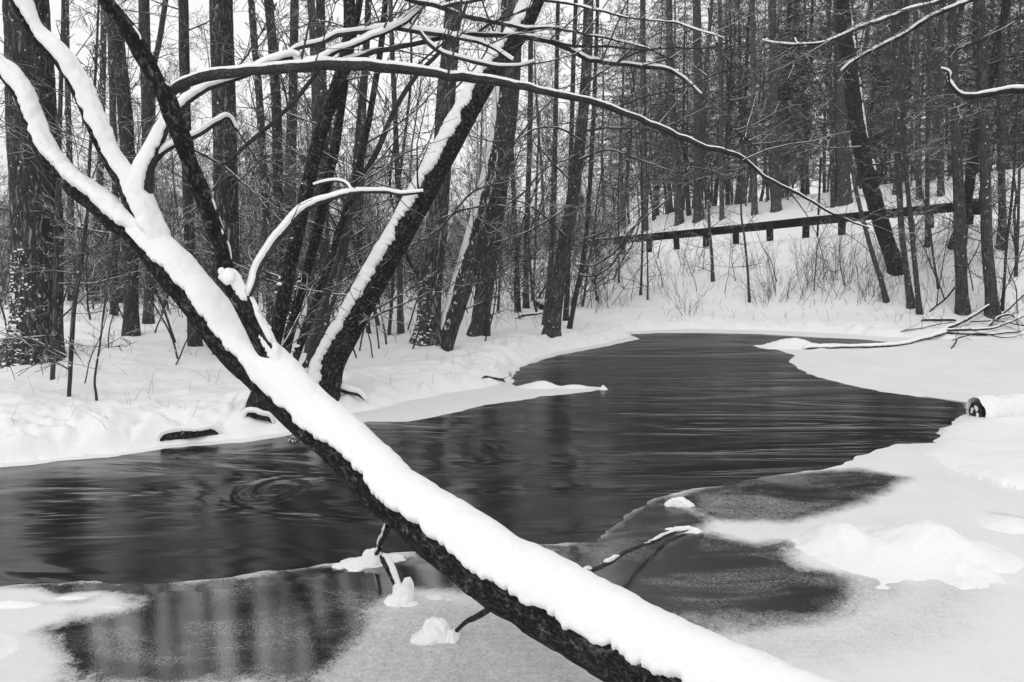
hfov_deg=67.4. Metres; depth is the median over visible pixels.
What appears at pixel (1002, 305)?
sapling
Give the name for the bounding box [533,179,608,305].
understory tree
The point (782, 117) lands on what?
conifer tree
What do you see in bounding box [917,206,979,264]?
shrub
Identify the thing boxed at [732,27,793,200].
bare tree
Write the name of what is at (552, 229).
bare tree
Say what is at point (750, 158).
understory tree
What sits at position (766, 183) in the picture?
bare tree
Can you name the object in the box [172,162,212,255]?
understory tree
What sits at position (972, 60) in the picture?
conifer tree
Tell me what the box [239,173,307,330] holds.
understory tree
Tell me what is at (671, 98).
bare tree
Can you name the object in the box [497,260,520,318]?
sapling
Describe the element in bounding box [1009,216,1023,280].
sapling
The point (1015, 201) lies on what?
understory tree
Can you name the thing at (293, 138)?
bare tree
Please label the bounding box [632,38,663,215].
conifer tree
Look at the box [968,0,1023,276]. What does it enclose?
sapling
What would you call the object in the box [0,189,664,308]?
undergrowth
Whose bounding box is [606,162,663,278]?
understory tree
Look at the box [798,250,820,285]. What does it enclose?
shrub
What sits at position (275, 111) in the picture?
bare tree
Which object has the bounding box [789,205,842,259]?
shrub
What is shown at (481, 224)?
understory tree
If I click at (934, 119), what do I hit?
bare tree
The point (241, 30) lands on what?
sky
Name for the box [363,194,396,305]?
understory tree
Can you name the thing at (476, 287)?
sapling
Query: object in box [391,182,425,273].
sapling
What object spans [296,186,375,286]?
understory tree
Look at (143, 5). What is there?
bare tree
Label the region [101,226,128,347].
sapling
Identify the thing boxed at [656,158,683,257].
sapling
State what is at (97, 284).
shrub
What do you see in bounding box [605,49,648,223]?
bare tree
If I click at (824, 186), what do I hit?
conifer tree
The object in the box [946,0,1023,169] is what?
conifer tree
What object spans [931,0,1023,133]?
conifer tree
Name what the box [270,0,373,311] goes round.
bare tree
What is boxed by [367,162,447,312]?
understory tree
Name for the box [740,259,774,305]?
shrub
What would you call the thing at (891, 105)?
conifer tree
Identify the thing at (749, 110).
conifer tree
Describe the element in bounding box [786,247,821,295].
shrub
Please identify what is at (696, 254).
shrub
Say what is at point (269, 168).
bare tree
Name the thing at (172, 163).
bare tree
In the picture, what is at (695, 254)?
shrub
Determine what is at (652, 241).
sapling
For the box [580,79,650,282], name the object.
sapling
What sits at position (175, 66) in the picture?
bare tree
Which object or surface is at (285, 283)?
bare tree
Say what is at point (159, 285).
understory tree
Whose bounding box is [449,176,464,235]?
understory tree
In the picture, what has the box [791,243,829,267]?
shrub
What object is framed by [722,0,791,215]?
bare tree
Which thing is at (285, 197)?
understory tree
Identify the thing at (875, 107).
conifer tree
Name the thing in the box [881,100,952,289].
sapling
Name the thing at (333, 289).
sapling
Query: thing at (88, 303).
understory tree
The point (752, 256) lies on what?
shrub
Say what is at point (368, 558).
snow mound
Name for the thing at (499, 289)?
sapling
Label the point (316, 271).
sapling
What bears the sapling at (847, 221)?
on the snow ground
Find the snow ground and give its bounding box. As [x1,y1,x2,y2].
[0,168,1023,659]
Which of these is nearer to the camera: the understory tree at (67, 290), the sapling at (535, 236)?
the understory tree at (67, 290)
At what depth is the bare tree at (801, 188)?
50.44 m
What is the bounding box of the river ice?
[0,329,1023,681]
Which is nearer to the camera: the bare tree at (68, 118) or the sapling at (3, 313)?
the sapling at (3, 313)
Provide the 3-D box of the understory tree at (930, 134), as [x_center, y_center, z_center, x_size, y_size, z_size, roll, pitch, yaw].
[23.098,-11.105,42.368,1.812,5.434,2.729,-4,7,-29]
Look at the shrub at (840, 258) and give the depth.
23.76 m
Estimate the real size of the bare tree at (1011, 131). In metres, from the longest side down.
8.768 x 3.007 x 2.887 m
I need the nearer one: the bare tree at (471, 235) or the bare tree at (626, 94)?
the bare tree at (471, 235)
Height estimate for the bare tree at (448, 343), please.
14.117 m
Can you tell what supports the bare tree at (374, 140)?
on the snow ground
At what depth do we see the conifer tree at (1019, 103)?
49.35 m
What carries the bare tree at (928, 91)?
on the snow ground
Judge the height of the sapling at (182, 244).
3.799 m
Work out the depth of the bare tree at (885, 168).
41.75 m
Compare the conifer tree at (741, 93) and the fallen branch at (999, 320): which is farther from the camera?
the conifer tree at (741, 93)
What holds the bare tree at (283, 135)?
on the snow ground
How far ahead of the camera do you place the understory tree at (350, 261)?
18.37 m
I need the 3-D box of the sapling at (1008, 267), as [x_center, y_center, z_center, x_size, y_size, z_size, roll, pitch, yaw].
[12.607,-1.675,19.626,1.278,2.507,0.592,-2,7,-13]
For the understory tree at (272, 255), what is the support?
on the snow ground
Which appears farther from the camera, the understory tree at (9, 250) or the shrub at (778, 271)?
the shrub at (778, 271)
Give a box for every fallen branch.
[900,297,977,331]
[920,318,956,320]
[943,306,1023,330]
[946,304,1023,335]
[952,317,1023,340]
[962,303,1023,325]
[976,267,1023,325]
[987,313,1018,326]
[997,295,1023,319]
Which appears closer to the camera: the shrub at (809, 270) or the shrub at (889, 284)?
the shrub at (889, 284)
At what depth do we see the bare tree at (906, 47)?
31.85 m
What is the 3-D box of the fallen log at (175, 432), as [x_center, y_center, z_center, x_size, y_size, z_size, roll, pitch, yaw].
[-3.468,0.979,8.254,0.655,0.160,0.125,-2,7,-21]
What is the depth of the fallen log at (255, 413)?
8.62 m
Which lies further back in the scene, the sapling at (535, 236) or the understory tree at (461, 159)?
the sapling at (535, 236)
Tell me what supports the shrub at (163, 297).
on the snow ground
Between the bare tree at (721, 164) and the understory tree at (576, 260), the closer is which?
the understory tree at (576, 260)
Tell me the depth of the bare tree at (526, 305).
23.77 m
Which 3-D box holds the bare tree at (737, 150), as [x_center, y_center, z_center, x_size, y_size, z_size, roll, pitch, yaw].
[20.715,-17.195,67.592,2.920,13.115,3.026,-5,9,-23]
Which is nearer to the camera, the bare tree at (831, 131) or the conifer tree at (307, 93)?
the bare tree at (831, 131)
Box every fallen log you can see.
[156,424,221,440]
[242,407,274,422]
[340,382,367,399]
[479,373,508,381]
[515,311,542,318]
[803,330,947,348]
[929,304,989,333]
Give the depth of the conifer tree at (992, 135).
56.20 m
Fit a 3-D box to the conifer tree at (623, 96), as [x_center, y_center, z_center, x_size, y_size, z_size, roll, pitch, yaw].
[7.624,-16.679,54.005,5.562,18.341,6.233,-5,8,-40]
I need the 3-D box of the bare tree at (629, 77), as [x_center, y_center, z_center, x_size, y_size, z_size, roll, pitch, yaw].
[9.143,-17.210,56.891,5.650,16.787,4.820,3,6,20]
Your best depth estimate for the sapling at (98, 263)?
15.06 m
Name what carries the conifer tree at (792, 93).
on the snow ground
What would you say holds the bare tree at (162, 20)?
on the snow ground
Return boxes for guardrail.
[571,197,979,255]
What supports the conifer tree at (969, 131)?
on the snow ground
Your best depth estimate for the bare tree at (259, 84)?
15.06 m
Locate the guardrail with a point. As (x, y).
(768, 226)
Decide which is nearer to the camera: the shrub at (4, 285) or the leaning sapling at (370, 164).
the leaning sapling at (370, 164)
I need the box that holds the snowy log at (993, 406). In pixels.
[966,393,1023,417]
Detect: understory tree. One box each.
[0,190,9,247]
[0,193,65,251]
[0,195,10,308]
[1,214,9,272]
[64,124,179,262]
[64,196,88,261]
[64,205,101,300]
[64,211,123,319]
[71,221,108,308]
[88,215,123,296]
[108,238,143,295]
[138,191,201,311]
[138,207,173,307]
[155,181,210,266]
[158,189,181,234]
[159,119,258,295]
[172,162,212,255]
[173,202,210,274]
[178,182,215,281]
[197,218,215,276]
[205,148,260,274]
[238,122,310,272]
[238,133,308,257]
[238,141,330,319]
[238,177,262,279]
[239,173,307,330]
[239,189,272,284]
[244,185,303,307]
[255,219,286,309]
[261,50,387,333]
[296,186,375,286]
[317,184,367,281]
[328,146,418,325]
[333,179,376,286]
[340,183,379,260]
[344,52,469,299]
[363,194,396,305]
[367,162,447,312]
[370,177,412,227]
[403,161,461,293]
[403,170,465,288]
[443,205,476,292]
[444,103,563,318]
[447,139,517,318]
[447,153,530,275]
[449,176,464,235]
[460,108,588,312]
[498,133,584,311]
[522,175,549,244]
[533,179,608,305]
[540,137,628,305]
[563,153,645,300]
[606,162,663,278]
[637,158,673,218]
[653,109,693,209]
[668,121,714,199]
[684,153,712,200]
[703,139,727,202]
[724,108,780,205]
[727,64,827,201]
[728,114,769,197]
[765,94,827,196]
[769,123,805,199]
[782,112,818,195]
[820,75,892,173]
[851,43,893,188]
[855,135,882,178]
[876,97,893,176]
[880,131,910,179]
[885,128,945,242]
[903,118,923,182]
[917,66,1023,244]
[921,99,950,164]
[931,80,1012,180]
[945,109,968,171]
[965,79,1023,261]
[989,96,1023,164]
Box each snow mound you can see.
[332,548,405,571]
[384,577,413,606]
[410,617,459,645]
[425,594,452,599]
[664,497,693,506]
[665,525,701,533]
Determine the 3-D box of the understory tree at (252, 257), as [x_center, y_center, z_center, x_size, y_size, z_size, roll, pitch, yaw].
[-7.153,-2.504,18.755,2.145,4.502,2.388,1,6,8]
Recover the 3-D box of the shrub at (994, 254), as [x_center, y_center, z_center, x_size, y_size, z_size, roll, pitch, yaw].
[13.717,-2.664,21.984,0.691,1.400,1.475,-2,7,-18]
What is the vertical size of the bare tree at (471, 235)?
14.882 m
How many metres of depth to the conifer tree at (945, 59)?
50.59 m
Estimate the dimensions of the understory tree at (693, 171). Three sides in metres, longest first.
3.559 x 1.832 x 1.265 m
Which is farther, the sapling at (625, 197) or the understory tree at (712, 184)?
the understory tree at (712, 184)
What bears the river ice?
on the river water
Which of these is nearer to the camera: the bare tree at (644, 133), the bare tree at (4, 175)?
the bare tree at (644, 133)
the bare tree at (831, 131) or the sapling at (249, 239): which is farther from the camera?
the bare tree at (831, 131)
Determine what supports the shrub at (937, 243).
on the snow ground
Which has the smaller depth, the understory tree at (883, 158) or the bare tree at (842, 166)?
the bare tree at (842, 166)
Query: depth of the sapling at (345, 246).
10.70 m
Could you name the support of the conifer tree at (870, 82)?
on the snow ground
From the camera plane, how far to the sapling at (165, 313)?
13.76 m
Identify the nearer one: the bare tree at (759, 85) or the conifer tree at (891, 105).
the conifer tree at (891, 105)
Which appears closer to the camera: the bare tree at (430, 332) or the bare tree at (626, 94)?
the bare tree at (430, 332)
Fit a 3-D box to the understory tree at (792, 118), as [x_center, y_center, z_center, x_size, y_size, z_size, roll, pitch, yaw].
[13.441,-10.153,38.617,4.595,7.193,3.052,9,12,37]
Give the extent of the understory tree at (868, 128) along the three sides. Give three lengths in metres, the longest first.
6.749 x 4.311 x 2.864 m
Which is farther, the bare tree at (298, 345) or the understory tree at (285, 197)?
the understory tree at (285, 197)
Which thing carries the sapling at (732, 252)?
on the snow ground
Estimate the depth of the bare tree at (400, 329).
16.09 m
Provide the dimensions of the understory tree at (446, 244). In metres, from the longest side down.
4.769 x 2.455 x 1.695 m
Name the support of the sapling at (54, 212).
on the snow ground
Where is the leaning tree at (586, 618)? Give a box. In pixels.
[0,0,933,681]
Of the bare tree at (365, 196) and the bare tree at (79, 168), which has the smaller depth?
the bare tree at (365, 196)
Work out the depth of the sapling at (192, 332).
11.74 m
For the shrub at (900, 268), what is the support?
on the snow ground
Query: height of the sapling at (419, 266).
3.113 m
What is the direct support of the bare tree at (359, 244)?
on the snow ground
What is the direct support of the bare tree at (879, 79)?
on the snow ground
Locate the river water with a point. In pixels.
(665, 414)
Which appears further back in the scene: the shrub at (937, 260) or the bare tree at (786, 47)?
the bare tree at (786, 47)
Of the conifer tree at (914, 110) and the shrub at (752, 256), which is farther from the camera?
the conifer tree at (914, 110)
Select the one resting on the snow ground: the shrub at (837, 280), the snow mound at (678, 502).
the shrub at (837, 280)
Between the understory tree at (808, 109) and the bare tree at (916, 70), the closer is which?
the bare tree at (916, 70)
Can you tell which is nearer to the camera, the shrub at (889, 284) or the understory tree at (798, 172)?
the shrub at (889, 284)
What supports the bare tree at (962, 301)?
on the snow ground
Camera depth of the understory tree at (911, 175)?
34.16 m
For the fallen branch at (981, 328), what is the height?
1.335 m
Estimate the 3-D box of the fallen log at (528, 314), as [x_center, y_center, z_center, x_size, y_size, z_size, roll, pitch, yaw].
[0.495,-0.711,20.989,0.224,0.196,2.558,3,7,22]
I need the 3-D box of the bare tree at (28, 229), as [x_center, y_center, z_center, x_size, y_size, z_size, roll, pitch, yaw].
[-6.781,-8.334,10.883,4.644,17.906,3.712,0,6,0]
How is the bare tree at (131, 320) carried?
on the snow ground
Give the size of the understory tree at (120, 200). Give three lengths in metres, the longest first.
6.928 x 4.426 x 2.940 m
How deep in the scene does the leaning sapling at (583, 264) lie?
18.39 m
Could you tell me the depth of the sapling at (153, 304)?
11.64 m
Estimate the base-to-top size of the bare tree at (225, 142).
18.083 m
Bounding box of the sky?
[0,0,1023,251]
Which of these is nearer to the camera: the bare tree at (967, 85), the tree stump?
the tree stump
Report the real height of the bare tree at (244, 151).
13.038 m
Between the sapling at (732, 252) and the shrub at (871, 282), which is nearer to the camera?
the shrub at (871, 282)
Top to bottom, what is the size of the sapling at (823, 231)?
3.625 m
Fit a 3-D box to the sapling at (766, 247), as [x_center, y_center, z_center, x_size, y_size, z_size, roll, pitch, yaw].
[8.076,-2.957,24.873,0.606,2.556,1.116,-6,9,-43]
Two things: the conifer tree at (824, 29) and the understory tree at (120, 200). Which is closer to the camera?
the understory tree at (120, 200)
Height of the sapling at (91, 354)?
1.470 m
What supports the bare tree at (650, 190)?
on the snow ground
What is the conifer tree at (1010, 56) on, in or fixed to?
on the snow ground
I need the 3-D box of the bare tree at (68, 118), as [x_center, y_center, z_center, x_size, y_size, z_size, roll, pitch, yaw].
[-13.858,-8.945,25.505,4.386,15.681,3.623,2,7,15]
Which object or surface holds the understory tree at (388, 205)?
on the snow ground
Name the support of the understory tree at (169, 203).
on the snow ground
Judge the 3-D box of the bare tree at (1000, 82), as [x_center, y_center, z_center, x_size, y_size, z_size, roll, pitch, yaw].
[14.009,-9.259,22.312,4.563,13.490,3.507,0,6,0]
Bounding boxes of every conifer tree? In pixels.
[163,170,176,229]
[296,73,311,236]
[401,128,424,242]
[575,19,631,233]
[585,0,664,229]
[594,4,660,226]
[624,0,703,212]
[629,0,693,214]
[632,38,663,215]
[635,41,685,214]
[649,0,726,215]
[659,19,713,209]
[678,40,716,208]
[679,0,750,205]
[679,10,733,186]
[689,2,750,204]
[702,0,781,203]
[708,0,769,203]
[735,0,824,197]
[745,2,796,185]
[756,0,867,194]
[758,7,824,194]
[759,0,825,196]
[760,0,827,176]
[777,0,892,130]
[780,39,827,187]
[794,0,856,192]
[849,0,892,184]
[849,0,913,169]
[851,0,891,181]
[852,8,891,185]
[861,0,920,162]
[868,57,907,184]
[870,0,944,183]
[883,0,975,176]
[886,8,932,181]
[907,11,967,176]
[913,0,978,158]
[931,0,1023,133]
[944,2,1023,140]
[944,12,974,163]
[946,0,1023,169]
[947,0,1018,162]
[948,24,996,172]
[965,1,1023,155]
[987,0,1023,139]
[990,61,1005,165]
[991,19,1023,141]
[996,3,1023,160]
[1004,3,1023,166]
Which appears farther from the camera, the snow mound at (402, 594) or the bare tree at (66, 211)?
the bare tree at (66, 211)
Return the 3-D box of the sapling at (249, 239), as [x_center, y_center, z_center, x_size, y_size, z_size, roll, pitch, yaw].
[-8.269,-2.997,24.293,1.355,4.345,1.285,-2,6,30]
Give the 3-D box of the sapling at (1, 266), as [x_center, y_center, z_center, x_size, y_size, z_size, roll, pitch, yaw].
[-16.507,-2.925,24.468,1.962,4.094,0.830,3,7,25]
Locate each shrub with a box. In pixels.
[0,260,10,306]
[70,253,118,308]
[90,261,156,309]
[138,225,209,317]
[594,288,611,312]
[620,239,673,291]
[620,279,639,306]
[649,269,668,297]
[665,252,710,310]
[667,224,718,275]
[669,292,698,315]
[673,210,720,275]
[730,225,780,298]
[736,242,768,270]
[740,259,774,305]
[743,267,793,304]
[761,223,808,295]
[764,277,799,301]
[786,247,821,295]
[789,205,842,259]
[790,236,817,276]
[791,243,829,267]
[793,235,844,282]
[798,219,866,294]
[798,247,838,303]
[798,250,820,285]
[807,225,863,285]
[813,237,867,299]
[822,198,885,280]
[831,240,861,277]
[840,260,875,295]
[848,231,898,297]
[850,229,894,272]
[851,253,897,305]
[857,276,895,300]
[870,262,902,299]
[883,242,922,286]
[909,245,954,303]
[915,199,978,268]
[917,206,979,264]
[917,225,970,287]
[922,221,1007,311]
[937,210,976,252]
[966,226,1010,269]
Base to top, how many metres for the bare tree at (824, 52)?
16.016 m
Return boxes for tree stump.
[535,299,544,309]
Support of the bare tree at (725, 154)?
on the snow ground
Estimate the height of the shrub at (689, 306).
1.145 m
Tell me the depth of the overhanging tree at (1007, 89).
7.11 m
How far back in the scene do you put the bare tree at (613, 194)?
45.23 m
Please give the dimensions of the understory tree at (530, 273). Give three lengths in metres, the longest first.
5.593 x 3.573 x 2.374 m
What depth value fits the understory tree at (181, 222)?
33.13 m
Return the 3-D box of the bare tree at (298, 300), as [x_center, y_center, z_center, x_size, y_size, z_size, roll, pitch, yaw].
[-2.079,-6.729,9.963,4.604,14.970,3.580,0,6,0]
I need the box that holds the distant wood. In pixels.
[3,2,1018,245]
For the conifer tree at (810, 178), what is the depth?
56.72 m
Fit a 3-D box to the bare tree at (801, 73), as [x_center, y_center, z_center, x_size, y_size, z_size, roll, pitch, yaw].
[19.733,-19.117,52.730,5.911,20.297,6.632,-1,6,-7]
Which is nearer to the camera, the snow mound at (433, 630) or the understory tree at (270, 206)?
the snow mound at (433, 630)
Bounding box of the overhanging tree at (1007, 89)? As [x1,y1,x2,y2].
[721,0,1023,143]
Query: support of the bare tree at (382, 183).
on the snow ground
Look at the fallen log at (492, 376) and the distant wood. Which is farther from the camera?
the distant wood
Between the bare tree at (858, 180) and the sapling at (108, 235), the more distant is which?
the bare tree at (858, 180)
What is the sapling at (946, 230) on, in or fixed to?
on the snow ground
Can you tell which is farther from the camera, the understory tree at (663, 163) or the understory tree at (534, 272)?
the understory tree at (663, 163)
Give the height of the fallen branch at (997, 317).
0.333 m
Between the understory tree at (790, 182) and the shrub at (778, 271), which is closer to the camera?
the shrub at (778, 271)
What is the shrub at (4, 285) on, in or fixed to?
on the snow ground
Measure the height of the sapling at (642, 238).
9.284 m
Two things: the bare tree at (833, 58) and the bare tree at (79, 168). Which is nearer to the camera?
the bare tree at (833, 58)
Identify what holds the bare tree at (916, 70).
on the snow ground
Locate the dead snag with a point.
(121, 299)
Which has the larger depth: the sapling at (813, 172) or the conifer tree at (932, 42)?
the conifer tree at (932, 42)
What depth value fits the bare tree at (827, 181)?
53.20 m
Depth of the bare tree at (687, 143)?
41.24 m
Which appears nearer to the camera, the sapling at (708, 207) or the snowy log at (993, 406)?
the snowy log at (993, 406)
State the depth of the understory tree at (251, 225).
33.99 m
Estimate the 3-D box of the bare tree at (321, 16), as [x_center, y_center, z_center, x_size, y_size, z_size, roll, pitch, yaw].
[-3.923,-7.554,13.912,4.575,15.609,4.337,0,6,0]
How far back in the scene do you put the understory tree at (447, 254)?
22.61 m
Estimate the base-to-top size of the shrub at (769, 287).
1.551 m
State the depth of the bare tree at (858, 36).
64.40 m
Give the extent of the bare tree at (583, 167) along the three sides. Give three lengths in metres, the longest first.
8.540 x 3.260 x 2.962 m
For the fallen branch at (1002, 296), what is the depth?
19.80 m
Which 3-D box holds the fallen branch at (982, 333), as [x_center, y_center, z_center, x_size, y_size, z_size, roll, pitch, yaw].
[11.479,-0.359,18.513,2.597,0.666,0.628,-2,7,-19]
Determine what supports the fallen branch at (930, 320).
on the snow ground
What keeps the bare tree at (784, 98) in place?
on the snow ground
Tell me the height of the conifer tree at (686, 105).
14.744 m
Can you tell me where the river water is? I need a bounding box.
[0,333,966,586]
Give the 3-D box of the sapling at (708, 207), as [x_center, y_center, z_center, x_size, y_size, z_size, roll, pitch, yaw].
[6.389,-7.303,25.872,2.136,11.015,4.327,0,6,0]
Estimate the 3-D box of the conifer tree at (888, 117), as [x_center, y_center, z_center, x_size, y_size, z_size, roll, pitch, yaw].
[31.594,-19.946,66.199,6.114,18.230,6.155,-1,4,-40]
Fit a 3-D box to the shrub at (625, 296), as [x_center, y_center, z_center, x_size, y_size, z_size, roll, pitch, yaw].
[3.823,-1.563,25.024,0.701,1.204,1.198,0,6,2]
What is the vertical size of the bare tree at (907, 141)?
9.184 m
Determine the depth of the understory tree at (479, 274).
19.23 m
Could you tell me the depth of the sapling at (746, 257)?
23.60 m
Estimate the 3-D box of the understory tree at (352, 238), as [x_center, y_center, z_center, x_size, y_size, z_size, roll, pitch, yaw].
[-3.837,-2.698,15.570,3.246,6.306,2.241,-7,13,12]
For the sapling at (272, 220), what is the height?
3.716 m
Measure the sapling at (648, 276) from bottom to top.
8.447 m
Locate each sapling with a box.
[0,0,156,379]
[0,0,171,396]
[0,211,10,331]
[0,228,10,304]
[4,0,150,400]
[63,199,122,317]
[79,285,116,382]
[81,157,177,358]
[92,96,141,311]
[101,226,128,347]
[103,91,137,305]
[137,64,178,342]
[153,162,198,332]
[175,270,243,364]
[231,142,308,303]
[238,184,263,301]
[248,0,483,367]
[272,0,458,368]
[284,199,345,319]
[305,235,356,357]
[314,198,372,357]
[346,149,389,348]
[358,213,388,350]
[361,208,390,344]
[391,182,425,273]
[407,204,462,329]
[412,159,468,348]
[446,185,467,312]
[447,120,488,292]
[456,145,520,340]
[475,16,546,312]
[482,266,490,335]
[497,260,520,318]
[516,90,579,299]
[518,0,706,328]
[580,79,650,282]
[594,25,679,295]
[611,151,638,254]
[616,55,678,299]
[630,238,653,299]
[642,198,662,286]
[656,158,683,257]
[667,216,696,290]
[674,0,739,281]
[696,62,777,302]
[717,210,740,293]
[723,221,737,280]
[747,213,776,281]
[784,0,940,302]
[804,175,849,290]
[812,158,821,236]
[826,149,863,284]
[864,175,944,298]
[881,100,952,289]
[927,153,973,304]
[941,62,1023,310]
[949,148,1007,290]
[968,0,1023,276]
[991,225,1022,313]
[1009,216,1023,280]
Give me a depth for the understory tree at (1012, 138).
41.35 m
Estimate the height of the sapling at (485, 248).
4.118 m
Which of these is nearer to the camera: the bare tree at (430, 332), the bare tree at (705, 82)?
the bare tree at (430, 332)
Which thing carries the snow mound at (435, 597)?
on the river ice
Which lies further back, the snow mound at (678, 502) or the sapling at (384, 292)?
the sapling at (384, 292)
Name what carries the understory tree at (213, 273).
on the snow ground
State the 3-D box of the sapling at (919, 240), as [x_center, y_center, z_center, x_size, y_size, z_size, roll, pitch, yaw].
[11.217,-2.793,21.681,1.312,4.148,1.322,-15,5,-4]
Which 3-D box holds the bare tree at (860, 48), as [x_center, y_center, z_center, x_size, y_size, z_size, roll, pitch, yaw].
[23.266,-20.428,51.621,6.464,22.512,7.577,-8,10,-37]
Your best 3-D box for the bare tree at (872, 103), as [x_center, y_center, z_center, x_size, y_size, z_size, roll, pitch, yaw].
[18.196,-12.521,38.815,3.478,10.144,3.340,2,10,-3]
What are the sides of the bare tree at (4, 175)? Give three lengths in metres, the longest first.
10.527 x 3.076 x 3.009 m
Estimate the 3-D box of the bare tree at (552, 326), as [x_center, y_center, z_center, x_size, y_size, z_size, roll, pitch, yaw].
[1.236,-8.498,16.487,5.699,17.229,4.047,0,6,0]
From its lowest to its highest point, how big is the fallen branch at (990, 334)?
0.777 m
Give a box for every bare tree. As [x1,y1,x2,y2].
[0,0,201,368]
[0,87,9,269]
[0,125,8,240]
[55,0,172,265]
[62,119,95,246]
[62,194,77,239]
[63,13,174,315]
[64,0,111,300]
[65,0,336,354]
[66,0,202,323]
[70,0,202,336]
[72,7,108,300]
[119,0,282,346]
[139,58,203,241]
[151,0,191,290]
[156,159,181,233]
[162,56,212,226]
[175,9,260,201]
[185,0,424,353]
[193,0,399,411]
[194,124,252,258]
[231,0,457,361]
[235,0,344,323]
[235,12,336,300]
[237,111,255,215]
[237,135,272,284]
[238,0,303,320]
[239,110,284,245]
[241,167,262,255]
[253,92,286,251]
[254,0,543,401]
[260,0,362,320]
[262,0,354,338]
[263,0,380,352]
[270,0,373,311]
[317,0,391,298]
[328,129,384,248]
[329,0,457,333]
[338,134,376,246]
[339,134,377,225]
[344,94,394,231]
[354,2,443,334]
[367,151,403,232]
[373,27,442,252]
[378,0,587,346]
[385,0,514,337]
[440,0,538,351]
[447,0,710,337]
[452,0,625,336]
[461,88,493,207]
[486,30,532,308]
[490,2,573,250]
[494,148,543,311]
[524,3,631,324]
[537,0,620,320]
[557,110,601,213]
[580,122,603,225]
[595,0,648,231]
[596,129,637,234]
[602,0,660,195]
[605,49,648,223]
[609,20,647,166]
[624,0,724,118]
[627,0,765,208]
[628,70,670,220]
[630,104,670,212]
[651,0,684,225]
[666,85,710,214]
[671,0,738,222]
[680,0,763,219]
[690,0,766,204]
[702,92,730,205]
[703,0,807,204]
[709,13,746,199]
[711,58,735,204]
[716,0,799,199]
[720,0,807,212]
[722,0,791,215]
[730,0,803,199]
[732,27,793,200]
[732,86,769,191]
[737,3,781,202]
[750,0,819,196]
[758,2,825,179]
[761,46,813,198]
[762,19,805,197]
[765,1,833,193]
[770,0,971,275]
[797,1,899,175]
[803,0,862,206]
[806,0,863,131]
[811,1,890,157]
[813,0,934,143]
[814,0,866,207]
[815,90,834,192]
[816,1,880,117]
[820,0,886,171]
[834,0,912,182]
[846,0,948,314]
[849,54,888,188]
[856,0,912,173]
[857,0,988,180]
[859,0,914,176]
[860,0,966,180]
[863,0,936,194]
[863,49,913,183]
[875,0,959,199]
[878,0,945,179]
[883,97,924,179]
[885,8,949,180]
[892,0,967,308]
[905,0,951,247]
[906,0,1023,315]
[909,3,967,163]
[911,0,994,196]
[913,0,970,173]
[920,4,994,175]
[922,0,1004,318]
[930,0,1023,249]
[930,47,975,174]
[957,0,1007,250]
[964,0,1010,170]
[972,0,1023,67]
[985,0,1023,168]
[989,61,1018,169]
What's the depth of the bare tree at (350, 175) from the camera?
33.84 m
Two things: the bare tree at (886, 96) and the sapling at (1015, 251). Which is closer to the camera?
the sapling at (1015, 251)
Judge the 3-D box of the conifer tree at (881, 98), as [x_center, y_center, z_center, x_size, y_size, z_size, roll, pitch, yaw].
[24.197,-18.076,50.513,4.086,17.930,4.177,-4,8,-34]
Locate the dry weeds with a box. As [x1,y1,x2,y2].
[6,245,1022,427]
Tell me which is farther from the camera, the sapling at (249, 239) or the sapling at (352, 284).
the sapling at (249, 239)
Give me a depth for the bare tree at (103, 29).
25.90 m
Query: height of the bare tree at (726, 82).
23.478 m
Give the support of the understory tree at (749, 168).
on the snow ground
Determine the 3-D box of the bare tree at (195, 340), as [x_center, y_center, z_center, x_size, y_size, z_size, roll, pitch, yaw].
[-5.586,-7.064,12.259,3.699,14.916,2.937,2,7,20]
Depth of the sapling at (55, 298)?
10.06 m
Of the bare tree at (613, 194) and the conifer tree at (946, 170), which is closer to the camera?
the bare tree at (613, 194)
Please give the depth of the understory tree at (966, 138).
32.33 m
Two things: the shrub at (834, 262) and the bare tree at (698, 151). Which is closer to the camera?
the shrub at (834, 262)
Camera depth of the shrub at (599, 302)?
22.67 m
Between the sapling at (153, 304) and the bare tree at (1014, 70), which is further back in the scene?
the bare tree at (1014, 70)
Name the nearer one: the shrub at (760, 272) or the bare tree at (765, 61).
the shrub at (760, 272)
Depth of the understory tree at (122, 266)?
22.27 m
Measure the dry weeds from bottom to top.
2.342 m
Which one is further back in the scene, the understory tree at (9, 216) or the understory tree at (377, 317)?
the understory tree at (9, 216)
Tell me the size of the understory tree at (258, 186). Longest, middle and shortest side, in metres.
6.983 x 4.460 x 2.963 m
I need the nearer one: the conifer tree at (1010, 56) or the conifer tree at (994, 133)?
the conifer tree at (1010, 56)
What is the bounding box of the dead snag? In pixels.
[118,240,123,302]
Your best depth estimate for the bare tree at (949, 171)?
52.70 m
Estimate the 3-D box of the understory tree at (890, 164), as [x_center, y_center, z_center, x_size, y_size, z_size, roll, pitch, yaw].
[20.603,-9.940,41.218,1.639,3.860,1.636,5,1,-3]
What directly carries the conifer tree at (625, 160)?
on the snow ground
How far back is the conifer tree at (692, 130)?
67.50 m
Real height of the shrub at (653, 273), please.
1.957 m
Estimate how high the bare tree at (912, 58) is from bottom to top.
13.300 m
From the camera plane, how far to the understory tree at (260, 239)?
17.55 m
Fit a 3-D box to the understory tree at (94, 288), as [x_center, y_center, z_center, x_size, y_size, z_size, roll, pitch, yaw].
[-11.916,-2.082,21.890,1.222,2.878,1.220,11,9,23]
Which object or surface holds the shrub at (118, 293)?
on the snow ground
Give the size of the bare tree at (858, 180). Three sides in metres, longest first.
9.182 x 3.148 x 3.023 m

